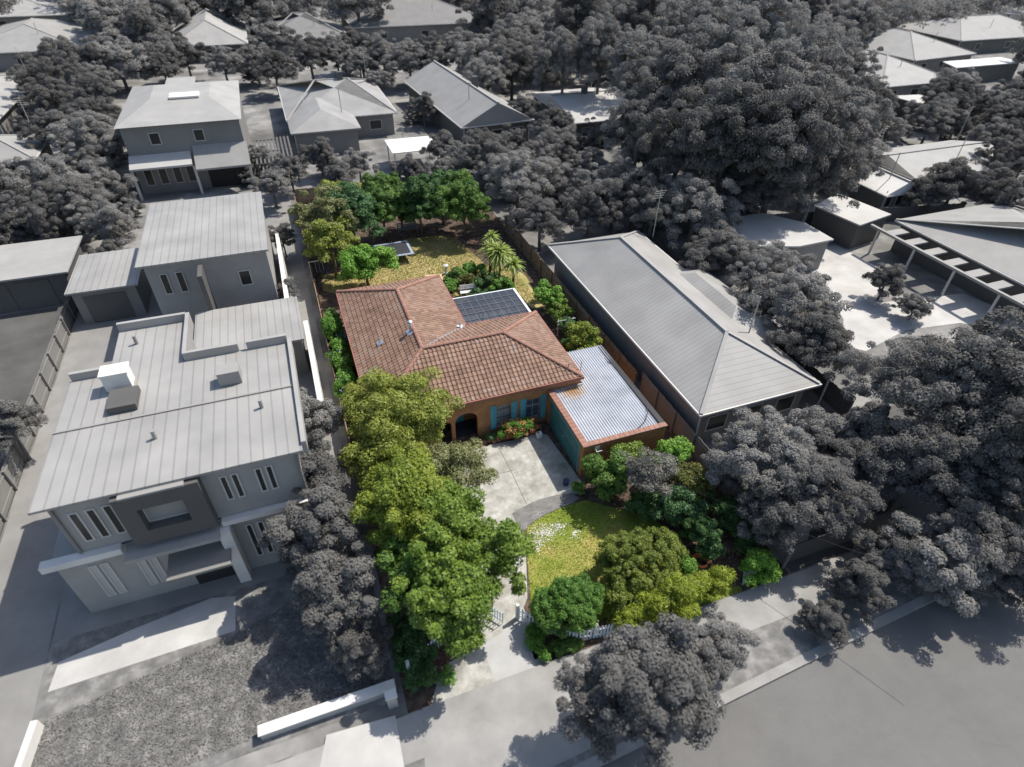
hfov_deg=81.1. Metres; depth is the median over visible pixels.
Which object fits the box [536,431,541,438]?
jerry can
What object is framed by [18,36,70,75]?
grey tree
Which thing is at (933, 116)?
grey tree
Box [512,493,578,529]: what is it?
paver band
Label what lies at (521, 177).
grey tree
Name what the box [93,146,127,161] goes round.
grey bush
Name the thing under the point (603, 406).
garage
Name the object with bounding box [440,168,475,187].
garden tree
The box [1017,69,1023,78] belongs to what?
grey tree
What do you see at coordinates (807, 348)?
grey tree
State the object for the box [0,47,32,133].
house
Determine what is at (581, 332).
garden bush
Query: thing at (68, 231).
grey bush
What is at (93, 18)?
grey tree
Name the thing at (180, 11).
grey tree
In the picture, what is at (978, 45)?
window
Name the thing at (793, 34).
grey tree
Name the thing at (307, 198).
paling fence
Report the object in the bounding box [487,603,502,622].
garden gate
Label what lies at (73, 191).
grey tree
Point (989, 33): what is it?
house
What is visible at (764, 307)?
grey tree
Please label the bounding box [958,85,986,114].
grey tree
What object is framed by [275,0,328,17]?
grey tree
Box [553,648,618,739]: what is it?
grey tree
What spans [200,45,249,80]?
grey tree
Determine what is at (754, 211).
grey bush
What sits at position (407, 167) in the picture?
grey tree
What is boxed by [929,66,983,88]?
grey tree
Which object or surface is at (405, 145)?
carport
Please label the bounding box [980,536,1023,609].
grey tree
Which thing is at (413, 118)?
grey bush
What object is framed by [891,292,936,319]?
grey tree
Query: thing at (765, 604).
footpath
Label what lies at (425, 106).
grey tree
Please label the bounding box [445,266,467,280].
garden bush
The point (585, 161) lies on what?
grey tree
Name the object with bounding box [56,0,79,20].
grey tree
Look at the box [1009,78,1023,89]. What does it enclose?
grey tree
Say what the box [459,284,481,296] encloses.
garden bench
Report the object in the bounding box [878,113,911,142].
grey tree
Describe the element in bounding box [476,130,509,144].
grey tree
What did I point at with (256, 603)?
townhouse lawn
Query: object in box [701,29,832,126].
grey tree
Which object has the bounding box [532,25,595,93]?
grey tree
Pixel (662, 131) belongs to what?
grey tree
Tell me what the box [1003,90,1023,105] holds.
grey tree
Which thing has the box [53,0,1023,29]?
wood
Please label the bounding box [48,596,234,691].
townhouse path
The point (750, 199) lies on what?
grey tree
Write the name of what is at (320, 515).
grey tree
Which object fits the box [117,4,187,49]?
grey tree
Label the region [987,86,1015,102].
grey tree
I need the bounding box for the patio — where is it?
[464,309,510,323]
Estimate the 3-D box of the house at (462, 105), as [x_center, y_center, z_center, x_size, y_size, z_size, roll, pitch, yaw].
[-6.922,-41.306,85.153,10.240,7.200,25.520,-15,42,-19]
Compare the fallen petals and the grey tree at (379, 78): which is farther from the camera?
the grey tree at (379, 78)
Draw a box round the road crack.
[942,639,1023,676]
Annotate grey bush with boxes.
[7,169,31,181]
[10,115,39,133]
[21,108,30,117]
[53,222,83,237]
[61,210,91,234]
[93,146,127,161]
[107,190,146,213]
[110,230,128,244]
[235,162,261,183]
[240,68,263,83]
[297,154,306,163]
[315,153,341,171]
[373,69,394,78]
[401,103,426,122]
[404,111,420,123]
[561,145,583,166]
[631,221,669,240]
[637,174,660,185]
[721,205,726,215]
[746,203,760,213]
[899,126,914,138]
[912,122,930,130]
[932,130,964,137]
[957,127,987,140]
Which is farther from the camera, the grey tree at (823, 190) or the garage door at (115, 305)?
the grey tree at (823, 190)
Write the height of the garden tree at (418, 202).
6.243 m
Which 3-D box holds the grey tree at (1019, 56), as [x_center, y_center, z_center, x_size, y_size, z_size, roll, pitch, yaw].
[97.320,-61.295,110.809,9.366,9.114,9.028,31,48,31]
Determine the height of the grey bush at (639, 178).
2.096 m
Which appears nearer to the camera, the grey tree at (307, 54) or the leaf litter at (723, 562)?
the leaf litter at (723, 562)
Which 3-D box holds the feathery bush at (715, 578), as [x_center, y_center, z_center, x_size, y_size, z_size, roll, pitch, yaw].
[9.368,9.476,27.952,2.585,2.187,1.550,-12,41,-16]
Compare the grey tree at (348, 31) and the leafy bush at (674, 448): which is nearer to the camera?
the leafy bush at (674, 448)
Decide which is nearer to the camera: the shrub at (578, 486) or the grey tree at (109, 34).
the shrub at (578, 486)
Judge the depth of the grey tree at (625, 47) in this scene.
67.23 m
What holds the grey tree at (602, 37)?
on the ground at (264, 112)
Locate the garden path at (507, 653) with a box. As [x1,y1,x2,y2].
[482,608,549,680]
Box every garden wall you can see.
[14,720,43,766]
[257,678,395,739]
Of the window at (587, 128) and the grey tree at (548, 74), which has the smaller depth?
the window at (587, 128)
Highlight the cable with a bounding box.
[604,358,647,428]
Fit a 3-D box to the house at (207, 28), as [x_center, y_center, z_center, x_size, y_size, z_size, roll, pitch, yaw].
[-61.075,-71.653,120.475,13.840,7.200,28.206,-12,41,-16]
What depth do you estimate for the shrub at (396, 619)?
26.17 m
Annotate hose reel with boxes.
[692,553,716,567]
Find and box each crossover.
[320,715,403,766]
[422,665,593,766]
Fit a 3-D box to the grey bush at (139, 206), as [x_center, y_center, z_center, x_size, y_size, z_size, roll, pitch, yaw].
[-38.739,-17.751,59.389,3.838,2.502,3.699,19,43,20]
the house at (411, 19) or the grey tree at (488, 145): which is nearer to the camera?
the grey tree at (488, 145)
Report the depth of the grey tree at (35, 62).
81.79 m
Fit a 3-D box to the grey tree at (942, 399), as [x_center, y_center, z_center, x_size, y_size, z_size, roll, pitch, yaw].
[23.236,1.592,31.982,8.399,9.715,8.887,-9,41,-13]
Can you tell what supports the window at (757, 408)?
in the house at (699, 352)
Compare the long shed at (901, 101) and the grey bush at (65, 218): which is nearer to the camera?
the grey bush at (65, 218)
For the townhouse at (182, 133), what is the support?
on the ground at (264, 112)
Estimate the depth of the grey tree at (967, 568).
26.63 m
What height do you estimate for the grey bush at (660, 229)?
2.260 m
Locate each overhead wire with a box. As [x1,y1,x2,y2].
[602,450,865,488]
[604,451,995,597]
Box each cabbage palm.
[476,240,494,272]
[480,230,499,270]
[480,241,515,276]
[500,255,525,281]
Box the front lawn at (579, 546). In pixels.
[527,500,741,626]
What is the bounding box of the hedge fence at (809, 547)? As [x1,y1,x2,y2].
[788,504,905,562]
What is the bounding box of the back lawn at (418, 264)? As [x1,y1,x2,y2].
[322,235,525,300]
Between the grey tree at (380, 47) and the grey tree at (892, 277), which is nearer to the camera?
the grey tree at (892, 277)
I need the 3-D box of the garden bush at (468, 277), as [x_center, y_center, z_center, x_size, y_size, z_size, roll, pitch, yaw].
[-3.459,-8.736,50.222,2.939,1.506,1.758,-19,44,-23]
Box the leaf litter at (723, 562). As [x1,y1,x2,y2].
[701,510,786,586]
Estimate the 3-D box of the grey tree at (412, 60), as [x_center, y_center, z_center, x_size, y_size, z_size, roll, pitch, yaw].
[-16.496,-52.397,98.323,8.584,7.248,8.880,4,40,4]
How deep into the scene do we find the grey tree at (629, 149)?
65.77 m
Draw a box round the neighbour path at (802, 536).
[772,520,809,558]
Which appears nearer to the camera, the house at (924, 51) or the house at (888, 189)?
the house at (888, 189)
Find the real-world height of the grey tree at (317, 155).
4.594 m
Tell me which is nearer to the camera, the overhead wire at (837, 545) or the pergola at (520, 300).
the overhead wire at (837, 545)
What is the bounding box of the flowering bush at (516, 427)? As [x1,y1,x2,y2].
[497,416,540,439]
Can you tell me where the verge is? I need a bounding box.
[263,521,1020,766]
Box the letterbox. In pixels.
[384,688,398,709]
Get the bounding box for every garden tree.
[287,183,361,253]
[301,215,359,277]
[314,179,363,193]
[322,180,386,248]
[337,243,400,285]
[360,171,404,192]
[361,177,407,240]
[385,186,413,230]
[397,173,441,236]
[424,168,458,224]
[434,177,491,238]
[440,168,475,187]
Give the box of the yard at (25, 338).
[0,306,78,536]
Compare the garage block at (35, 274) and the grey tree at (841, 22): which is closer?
the garage block at (35, 274)
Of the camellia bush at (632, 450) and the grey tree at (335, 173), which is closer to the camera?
the camellia bush at (632, 450)
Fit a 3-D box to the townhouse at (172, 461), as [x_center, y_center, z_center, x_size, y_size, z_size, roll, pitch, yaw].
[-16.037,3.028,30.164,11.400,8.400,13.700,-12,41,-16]
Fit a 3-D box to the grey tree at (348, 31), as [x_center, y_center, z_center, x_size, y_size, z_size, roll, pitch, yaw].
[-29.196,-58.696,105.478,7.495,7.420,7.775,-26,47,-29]
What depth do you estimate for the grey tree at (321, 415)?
31.21 m
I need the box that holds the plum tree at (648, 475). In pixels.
[617,446,678,497]
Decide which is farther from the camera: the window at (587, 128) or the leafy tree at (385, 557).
the window at (587, 128)
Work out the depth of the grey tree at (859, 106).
54.08 m
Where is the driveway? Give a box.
[442,434,584,641]
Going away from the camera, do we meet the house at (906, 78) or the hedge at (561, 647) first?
the hedge at (561, 647)
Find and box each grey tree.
[0,0,22,14]
[0,152,87,203]
[0,160,33,215]
[0,180,69,239]
[0,210,13,244]
[0,218,41,244]
[0,399,49,460]
[4,71,74,118]
[5,51,78,106]
[8,49,90,114]
[17,108,74,154]
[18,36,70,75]
[34,174,104,242]
[47,109,128,174]
[51,34,120,75]
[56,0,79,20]
[58,66,120,113]
[58,97,122,130]
[64,190,142,249]
[65,144,121,181]
[69,157,137,215]
[71,0,142,28]
[72,61,121,92]
[74,37,109,59]
[75,0,151,35]
[78,27,132,58]
[79,36,153,91]
[87,239,120,253]
[101,16,141,29]
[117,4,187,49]
[138,0,191,33]
[138,35,179,77]
[141,52,183,80]
[153,0,196,31]
[169,36,211,76]
[185,0,226,15]
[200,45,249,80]
[208,0,279,39]
[231,42,268,85]
[246,168,293,207]
[247,21,301,54]
[247,144,275,170]
[250,48,304,96]
[257,474,373,566]
[267,222,297,256]
[270,153,309,192]
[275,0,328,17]
[276,278,300,297]
[279,523,341,578]
[281,29,340,79]
[289,532,380,634]
[291,428,352,508]
[296,136,339,176]
[299,386,344,437]
[310,30,352,71]
[322,0,394,21]
[322,162,355,183]
[323,612,393,681]
[326,26,361,72]
[337,30,381,78]
[337,47,380,79]
[340,147,379,181]
[355,30,412,75]
[363,69,396,87]
[380,37,433,76]
[389,153,426,181]
[402,30,448,71]
[406,91,436,126]
[419,129,457,158]
[424,155,458,179]
[432,26,485,67]
[439,139,482,169]
[440,0,473,10]
[448,127,516,189]
[450,38,506,83]
[455,0,518,37]
[462,51,511,90]
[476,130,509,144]
[477,149,533,189]
[478,23,530,54]
[479,150,558,224]
[484,12,544,41]
[484,37,537,101]
[495,123,540,150]
[505,27,545,86]
[507,93,541,124]
[508,195,566,251]
[514,40,567,90]
[515,0,557,18]
[516,144,547,169]
[524,6,558,35]
[531,124,576,166]
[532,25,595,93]
[532,102,576,135]
[533,35,551,77]
[536,123,582,159]
[539,158,588,208]
[545,0,613,76]
[547,22,580,49]
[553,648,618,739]
[556,624,695,766]
[558,174,623,238]
[565,3,644,93]
[569,146,609,175]
[576,148,657,231]
[582,117,623,157]
[582,160,610,200]
[587,63,606,87]
[593,0,678,40]
[595,61,626,79]
[600,24,669,157]
[600,67,681,179]
[602,611,727,750]
[603,78,640,99]
[617,173,687,238]
[619,31,733,184]
[619,130,657,171]
[622,87,728,223]
[646,0,732,51]
[660,172,744,257]
[660,623,739,690]
[667,64,799,225]
[678,1,768,70]
[678,220,757,278]
[682,154,735,186]
[700,432,751,493]
[700,607,761,676]
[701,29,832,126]
[705,405,842,495]
[713,238,816,293]
[714,157,784,215]
[722,70,852,212]
[723,156,819,213]
[726,0,810,52]
[735,292,777,325]
[735,484,794,545]
[737,264,854,340]
[751,10,854,99]
[755,441,886,554]
[763,308,866,380]
[770,244,813,274]
[775,0,831,22]
[783,405,857,452]
[785,126,872,221]
[786,19,814,36]
[794,73,895,212]
[795,29,822,47]
[797,165,826,194]
[797,597,851,649]
[808,13,832,30]
[810,434,900,525]
[813,400,905,459]
[815,19,855,44]
[815,27,883,90]
[818,553,897,626]
[825,0,890,35]
[835,334,938,420]
[839,17,874,49]
[839,136,892,191]
[847,74,899,123]
[852,519,939,595]
[854,418,978,513]
[861,262,906,300]
[862,95,894,141]
[865,144,888,167]
[872,73,893,98]
[876,325,1023,462]
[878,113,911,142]
[881,511,1006,617]
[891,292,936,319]
[892,413,1023,529]
[901,176,943,207]
[902,90,959,143]
[913,73,974,109]
[914,306,1023,506]
[922,156,995,209]
[926,464,1023,606]
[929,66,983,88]
[934,108,979,139]
[936,584,987,618]
[956,84,999,121]
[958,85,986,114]
[961,160,1023,210]
[965,116,1013,143]
[973,98,1011,126]
[973,133,1023,176]
[979,90,1015,108]
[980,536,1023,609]
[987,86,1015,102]
[987,100,1023,129]
[989,79,1023,98]
[993,117,1023,147]
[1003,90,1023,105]
[1007,38,1023,63]
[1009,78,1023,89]
[1011,129,1023,177]
[1016,92,1023,100]
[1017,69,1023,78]
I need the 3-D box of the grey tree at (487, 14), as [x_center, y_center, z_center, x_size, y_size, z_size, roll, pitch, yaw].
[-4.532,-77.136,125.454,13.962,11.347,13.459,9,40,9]
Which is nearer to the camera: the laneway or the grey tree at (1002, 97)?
the laneway
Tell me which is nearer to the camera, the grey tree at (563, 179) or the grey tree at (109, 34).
the grey tree at (563, 179)
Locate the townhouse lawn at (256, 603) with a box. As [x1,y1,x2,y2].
[31,552,401,766]
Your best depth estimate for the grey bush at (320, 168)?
68.54 m
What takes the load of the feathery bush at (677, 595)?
on the front lawn at (579, 546)
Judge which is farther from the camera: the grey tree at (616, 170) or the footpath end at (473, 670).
the grey tree at (616, 170)
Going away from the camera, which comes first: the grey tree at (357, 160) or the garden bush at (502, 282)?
the garden bush at (502, 282)
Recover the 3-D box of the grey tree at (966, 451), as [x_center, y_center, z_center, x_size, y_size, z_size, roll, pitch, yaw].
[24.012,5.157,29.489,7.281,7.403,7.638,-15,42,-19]
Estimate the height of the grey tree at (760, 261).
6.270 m
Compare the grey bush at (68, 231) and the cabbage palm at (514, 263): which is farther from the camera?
the grey bush at (68, 231)
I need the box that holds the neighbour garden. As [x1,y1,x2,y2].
[730,404,962,571]
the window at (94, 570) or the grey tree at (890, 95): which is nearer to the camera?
the window at (94, 570)
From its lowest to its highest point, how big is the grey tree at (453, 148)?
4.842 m
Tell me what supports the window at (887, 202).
in the house at (888, 189)
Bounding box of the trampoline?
[372,240,414,266]
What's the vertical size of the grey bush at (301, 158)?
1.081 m
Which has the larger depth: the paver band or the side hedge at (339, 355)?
the side hedge at (339, 355)
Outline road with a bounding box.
[601,585,1023,766]
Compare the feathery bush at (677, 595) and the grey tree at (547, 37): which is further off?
the grey tree at (547, 37)
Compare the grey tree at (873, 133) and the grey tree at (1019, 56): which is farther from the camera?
the grey tree at (1019, 56)
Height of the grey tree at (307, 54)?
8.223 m
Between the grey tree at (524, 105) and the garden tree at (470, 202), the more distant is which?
the grey tree at (524, 105)
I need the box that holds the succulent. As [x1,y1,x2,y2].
[484,432,496,440]
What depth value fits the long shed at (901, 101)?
91.54 m
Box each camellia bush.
[580,448,637,501]
[610,440,645,458]
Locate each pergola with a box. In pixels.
[253,136,299,181]
[453,288,530,322]
[867,224,1023,312]
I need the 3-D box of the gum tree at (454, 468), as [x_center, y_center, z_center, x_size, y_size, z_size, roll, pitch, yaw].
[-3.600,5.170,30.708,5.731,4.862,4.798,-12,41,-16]
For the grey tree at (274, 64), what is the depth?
91.88 m
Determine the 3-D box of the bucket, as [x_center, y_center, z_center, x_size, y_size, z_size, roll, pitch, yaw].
[3.063,5.529,33.844,0.394,0.509,0.380,-12,41,-16]
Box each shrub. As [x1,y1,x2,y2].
[386,610,426,647]
[392,620,426,665]
[393,638,439,673]
[402,660,451,692]
[441,663,457,686]
[528,571,605,638]
[571,481,586,494]
[592,526,689,591]
[604,565,663,613]
[676,553,697,575]
[678,511,726,560]
[738,547,781,588]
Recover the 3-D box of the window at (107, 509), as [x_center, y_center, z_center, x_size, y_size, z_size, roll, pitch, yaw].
[-16.404,5.598,24.677,0.360,1.800,0.060,-12,41,-16]
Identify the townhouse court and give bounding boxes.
[47,188,363,666]
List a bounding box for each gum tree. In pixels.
[336,365,464,473]
[427,438,499,507]
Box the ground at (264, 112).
[0,0,1023,766]
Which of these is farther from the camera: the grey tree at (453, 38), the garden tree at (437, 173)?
the grey tree at (453, 38)
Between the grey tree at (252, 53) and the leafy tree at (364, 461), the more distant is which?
the grey tree at (252, 53)
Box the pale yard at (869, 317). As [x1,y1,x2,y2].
[811,245,1022,350]
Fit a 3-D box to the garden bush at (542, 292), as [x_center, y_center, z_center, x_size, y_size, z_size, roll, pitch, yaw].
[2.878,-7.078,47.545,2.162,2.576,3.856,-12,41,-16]
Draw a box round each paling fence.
[0,295,77,531]
[294,177,426,203]
[294,193,360,492]
[504,216,637,384]
[628,220,853,416]
[639,372,793,568]
[669,203,965,234]
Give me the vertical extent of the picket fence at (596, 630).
1.150 m
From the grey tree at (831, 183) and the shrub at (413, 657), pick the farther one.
the grey tree at (831, 183)
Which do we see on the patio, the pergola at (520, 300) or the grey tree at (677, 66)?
the pergola at (520, 300)
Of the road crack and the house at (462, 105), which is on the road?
the road crack
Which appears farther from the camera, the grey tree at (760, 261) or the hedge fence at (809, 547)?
the grey tree at (760, 261)
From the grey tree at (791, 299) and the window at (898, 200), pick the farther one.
the window at (898, 200)
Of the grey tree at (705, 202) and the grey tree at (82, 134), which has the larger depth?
the grey tree at (82, 134)
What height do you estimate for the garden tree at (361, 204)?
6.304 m
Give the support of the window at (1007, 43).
in the house at (989, 33)
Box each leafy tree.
[337,419,430,504]
[348,444,447,550]
[372,533,437,629]
[384,463,450,536]
[388,551,494,659]
[391,480,538,602]
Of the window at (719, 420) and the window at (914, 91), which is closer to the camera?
the window at (719, 420)
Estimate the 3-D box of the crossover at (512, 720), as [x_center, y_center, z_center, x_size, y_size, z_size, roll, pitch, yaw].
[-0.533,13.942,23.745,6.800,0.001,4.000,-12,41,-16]
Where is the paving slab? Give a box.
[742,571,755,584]
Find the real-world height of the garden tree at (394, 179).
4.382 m
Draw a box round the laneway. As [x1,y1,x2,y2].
[0,311,124,766]
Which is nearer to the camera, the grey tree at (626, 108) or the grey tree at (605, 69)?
the grey tree at (626, 108)
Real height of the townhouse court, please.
0.001 m
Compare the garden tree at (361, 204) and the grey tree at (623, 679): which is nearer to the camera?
the grey tree at (623, 679)
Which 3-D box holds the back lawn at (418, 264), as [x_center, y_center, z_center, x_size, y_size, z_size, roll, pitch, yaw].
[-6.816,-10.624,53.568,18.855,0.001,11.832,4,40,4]
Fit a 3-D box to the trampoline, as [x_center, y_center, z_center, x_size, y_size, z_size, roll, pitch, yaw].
[-10.722,-11.749,54.149,3.260,0.884,2.760,-13,42,-17]
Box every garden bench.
[396,221,416,232]
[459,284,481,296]
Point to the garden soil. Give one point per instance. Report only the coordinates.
(419, 698)
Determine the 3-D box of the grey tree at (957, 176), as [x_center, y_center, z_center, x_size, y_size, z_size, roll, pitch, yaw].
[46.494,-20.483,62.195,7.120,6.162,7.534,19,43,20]
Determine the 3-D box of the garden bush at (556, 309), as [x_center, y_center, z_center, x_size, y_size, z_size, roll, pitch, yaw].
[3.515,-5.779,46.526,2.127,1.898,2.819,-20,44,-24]
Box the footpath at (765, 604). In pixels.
[266,499,1020,766]
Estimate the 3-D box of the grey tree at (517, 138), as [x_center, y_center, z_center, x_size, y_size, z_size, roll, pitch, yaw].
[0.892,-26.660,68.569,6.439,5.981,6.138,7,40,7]
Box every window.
[5,164,16,170]
[16,58,24,63]
[66,512,95,541]
[83,508,111,537]
[87,564,116,596]
[99,561,127,593]
[100,504,126,533]
[136,560,158,584]
[142,500,188,521]
[143,170,155,185]
[148,132,161,144]
[148,557,166,581]
[157,169,170,183]
[158,273,173,294]
[172,167,184,182]
[174,271,189,291]
[185,164,196,181]
[192,129,205,140]
[218,475,234,499]
[229,472,245,497]
[238,269,252,285]
[245,523,263,555]
[253,467,268,491]
[256,520,274,552]
[264,464,279,489]
[369,119,381,129]
[380,32,387,37]
[421,30,428,36]
[491,128,502,133]
[497,405,509,427]
[526,397,539,419]
[581,127,592,135]
[704,411,728,431]
[739,403,762,420]
[774,394,796,411]
[882,197,892,207]
[893,195,903,205]
[910,88,918,94]
[937,61,943,67]
[974,43,981,49]
[1003,41,1010,47]
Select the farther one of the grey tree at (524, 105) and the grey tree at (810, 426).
the grey tree at (524, 105)
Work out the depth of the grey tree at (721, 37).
63.43 m
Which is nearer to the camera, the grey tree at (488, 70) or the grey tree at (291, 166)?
the grey tree at (291, 166)
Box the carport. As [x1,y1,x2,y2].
[384,136,438,167]
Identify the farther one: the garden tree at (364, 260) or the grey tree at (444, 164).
the grey tree at (444, 164)
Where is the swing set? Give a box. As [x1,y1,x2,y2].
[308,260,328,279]
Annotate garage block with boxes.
[0,235,83,312]
[64,247,151,323]
[810,194,890,248]
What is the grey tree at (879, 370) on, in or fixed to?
on the neighbour garden
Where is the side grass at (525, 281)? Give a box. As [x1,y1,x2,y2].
[514,272,543,307]
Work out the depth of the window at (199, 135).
62.86 m
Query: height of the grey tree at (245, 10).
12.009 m
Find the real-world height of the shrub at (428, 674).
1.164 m
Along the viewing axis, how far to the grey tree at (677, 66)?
57.98 m
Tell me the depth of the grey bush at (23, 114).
82.94 m
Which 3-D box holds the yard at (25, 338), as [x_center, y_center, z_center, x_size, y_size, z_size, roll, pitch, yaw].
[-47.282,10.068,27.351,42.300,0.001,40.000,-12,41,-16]
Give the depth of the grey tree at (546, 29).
120.21 m
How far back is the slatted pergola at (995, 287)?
50.16 m
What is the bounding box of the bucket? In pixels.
[563,478,568,485]
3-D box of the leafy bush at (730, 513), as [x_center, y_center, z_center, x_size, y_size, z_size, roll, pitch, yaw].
[11.262,6.769,31.485,1.851,1.931,3.106,-12,41,-16]
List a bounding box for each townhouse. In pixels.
[27,312,335,612]
[114,76,253,200]
[134,191,330,433]
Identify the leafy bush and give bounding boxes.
[622,490,664,522]
[647,436,694,475]
[650,482,709,526]
[669,462,717,502]
[706,490,752,532]
[730,530,758,557]
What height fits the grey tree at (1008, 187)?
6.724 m
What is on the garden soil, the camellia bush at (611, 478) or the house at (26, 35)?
the camellia bush at (611, 478)
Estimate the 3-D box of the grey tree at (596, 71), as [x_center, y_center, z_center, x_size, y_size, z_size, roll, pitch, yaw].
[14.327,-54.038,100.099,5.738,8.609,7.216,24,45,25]
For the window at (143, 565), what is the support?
in the townhouse at (172, 461)
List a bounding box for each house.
[0,0,78,24]
[0,18,96,70]
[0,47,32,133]
[0,98,53,182]
[172,8,247,62]
[258,2,344,55]
[277,53,402,154]
[336,274,583,445]
[341,0,489,42]
[404,48,534,144]
[530,83,626,143]
[547,190,829,440]
[729,213,833,271]
[837,126,914,207]
[853,31,946,94]
[861,13,976,72]
[868,106,1008,198]
[890,170,1023,321]
[895,2,1023,53]
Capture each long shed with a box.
[892,94,925,120]
[941,57,1022,83]
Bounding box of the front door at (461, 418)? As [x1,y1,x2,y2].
[450,414,463,423]
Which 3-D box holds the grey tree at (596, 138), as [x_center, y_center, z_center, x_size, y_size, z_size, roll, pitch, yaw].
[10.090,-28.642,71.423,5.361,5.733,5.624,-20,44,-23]
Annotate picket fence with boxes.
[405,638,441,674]
[515,603,643,639]
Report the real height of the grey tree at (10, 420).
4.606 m
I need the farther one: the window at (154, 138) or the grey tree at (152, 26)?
the grey tree at (152, 26)
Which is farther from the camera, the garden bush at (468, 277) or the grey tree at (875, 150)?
the grey tree at (875, 150)
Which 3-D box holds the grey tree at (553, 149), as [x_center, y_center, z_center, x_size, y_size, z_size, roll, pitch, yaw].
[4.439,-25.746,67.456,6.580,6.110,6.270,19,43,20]
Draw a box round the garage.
[546,345,667,476]
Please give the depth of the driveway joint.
34.60 m
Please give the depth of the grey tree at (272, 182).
59.95 m
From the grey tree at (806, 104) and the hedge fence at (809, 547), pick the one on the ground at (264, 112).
the grey tree at (806, 104)
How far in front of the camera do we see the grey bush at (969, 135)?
81.65 m
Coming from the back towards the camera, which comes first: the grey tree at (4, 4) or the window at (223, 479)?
the grey tree at (4, 4)
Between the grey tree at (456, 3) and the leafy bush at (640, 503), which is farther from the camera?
the grey tree at (456, 3)
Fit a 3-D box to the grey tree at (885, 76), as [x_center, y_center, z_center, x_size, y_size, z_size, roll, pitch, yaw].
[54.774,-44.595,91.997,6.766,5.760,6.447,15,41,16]
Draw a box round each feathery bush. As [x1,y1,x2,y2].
[606,600,656,631]
[624,571,707,623]
[692,564,736,602]
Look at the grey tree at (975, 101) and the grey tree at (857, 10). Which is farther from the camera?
the grey tree at (857, 10)
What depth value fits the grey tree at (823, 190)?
62.95 m
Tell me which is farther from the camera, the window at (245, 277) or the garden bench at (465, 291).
the garden bench at (465, 291)
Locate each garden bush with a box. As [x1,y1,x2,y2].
[443,276,458,291]
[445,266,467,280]
[454,272,484,289]
[462,261,486,273]
[466,287,493,301]
[469,269,501,288]
[488,276,515,292]
[532,278,563,305]
[545,293,575,322]
[556,316,580,341]
[560,338,582,351]
[566,321,602,349]
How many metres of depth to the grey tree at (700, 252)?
46.68 m
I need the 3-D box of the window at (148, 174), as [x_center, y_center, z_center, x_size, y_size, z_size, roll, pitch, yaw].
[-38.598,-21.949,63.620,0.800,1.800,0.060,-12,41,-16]
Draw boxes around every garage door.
[0,285,19,312]
[14,279,60,308]
[82,291,135,322]
[208,167,248,186]
[550,404,578,468]
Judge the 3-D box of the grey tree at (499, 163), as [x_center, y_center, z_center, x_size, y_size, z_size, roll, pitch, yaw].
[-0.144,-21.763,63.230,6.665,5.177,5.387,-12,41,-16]
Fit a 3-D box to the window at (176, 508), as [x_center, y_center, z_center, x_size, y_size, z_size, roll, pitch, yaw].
[-14.557,5.185,25.150,1.680,1.300,0.060,-12,41,-16]
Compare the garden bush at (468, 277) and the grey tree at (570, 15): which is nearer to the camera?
the garden bush at (468, 277)
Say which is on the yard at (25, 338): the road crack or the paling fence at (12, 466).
the paling fence at (12, 466)
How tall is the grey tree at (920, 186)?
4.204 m
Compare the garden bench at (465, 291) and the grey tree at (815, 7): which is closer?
the garden bench at (465, 291)
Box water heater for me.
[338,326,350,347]
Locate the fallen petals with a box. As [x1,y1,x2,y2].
[526,521,579,554]
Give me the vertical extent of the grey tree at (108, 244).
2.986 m
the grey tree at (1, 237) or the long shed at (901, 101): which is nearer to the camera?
the grey tree at (1, 237)
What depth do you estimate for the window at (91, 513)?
24.48 m
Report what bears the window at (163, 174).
in the townhouse at (182, 133)
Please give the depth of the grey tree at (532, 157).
65.90 m
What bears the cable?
on the garage
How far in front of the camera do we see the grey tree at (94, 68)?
86.92 m
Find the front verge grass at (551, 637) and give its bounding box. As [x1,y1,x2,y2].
[533,576,778,658]
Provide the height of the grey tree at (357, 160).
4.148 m
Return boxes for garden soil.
[295,192,788,712]
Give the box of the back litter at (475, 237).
[369,227,487,254]
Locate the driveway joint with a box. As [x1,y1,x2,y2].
[486,446,526,503]
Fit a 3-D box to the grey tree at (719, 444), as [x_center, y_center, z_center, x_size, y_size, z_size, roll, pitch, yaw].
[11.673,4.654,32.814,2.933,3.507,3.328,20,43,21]
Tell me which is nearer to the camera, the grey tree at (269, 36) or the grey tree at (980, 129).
the grey tree at (980, 129)
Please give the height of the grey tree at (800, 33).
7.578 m
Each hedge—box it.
[320,307,346,342]
[325,337,354,371]
[332,367,360,402]
[524,621,551,660]
[540,634,583,662]
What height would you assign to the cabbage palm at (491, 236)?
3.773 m
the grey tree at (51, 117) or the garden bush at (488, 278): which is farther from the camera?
the grey tree at (51, 117)
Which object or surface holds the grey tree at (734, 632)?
on the verge
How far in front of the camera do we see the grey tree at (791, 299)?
40.24 m
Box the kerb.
[572,588,941,766]
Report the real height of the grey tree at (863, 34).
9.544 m
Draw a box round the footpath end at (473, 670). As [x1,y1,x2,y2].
[431,646,495,704]

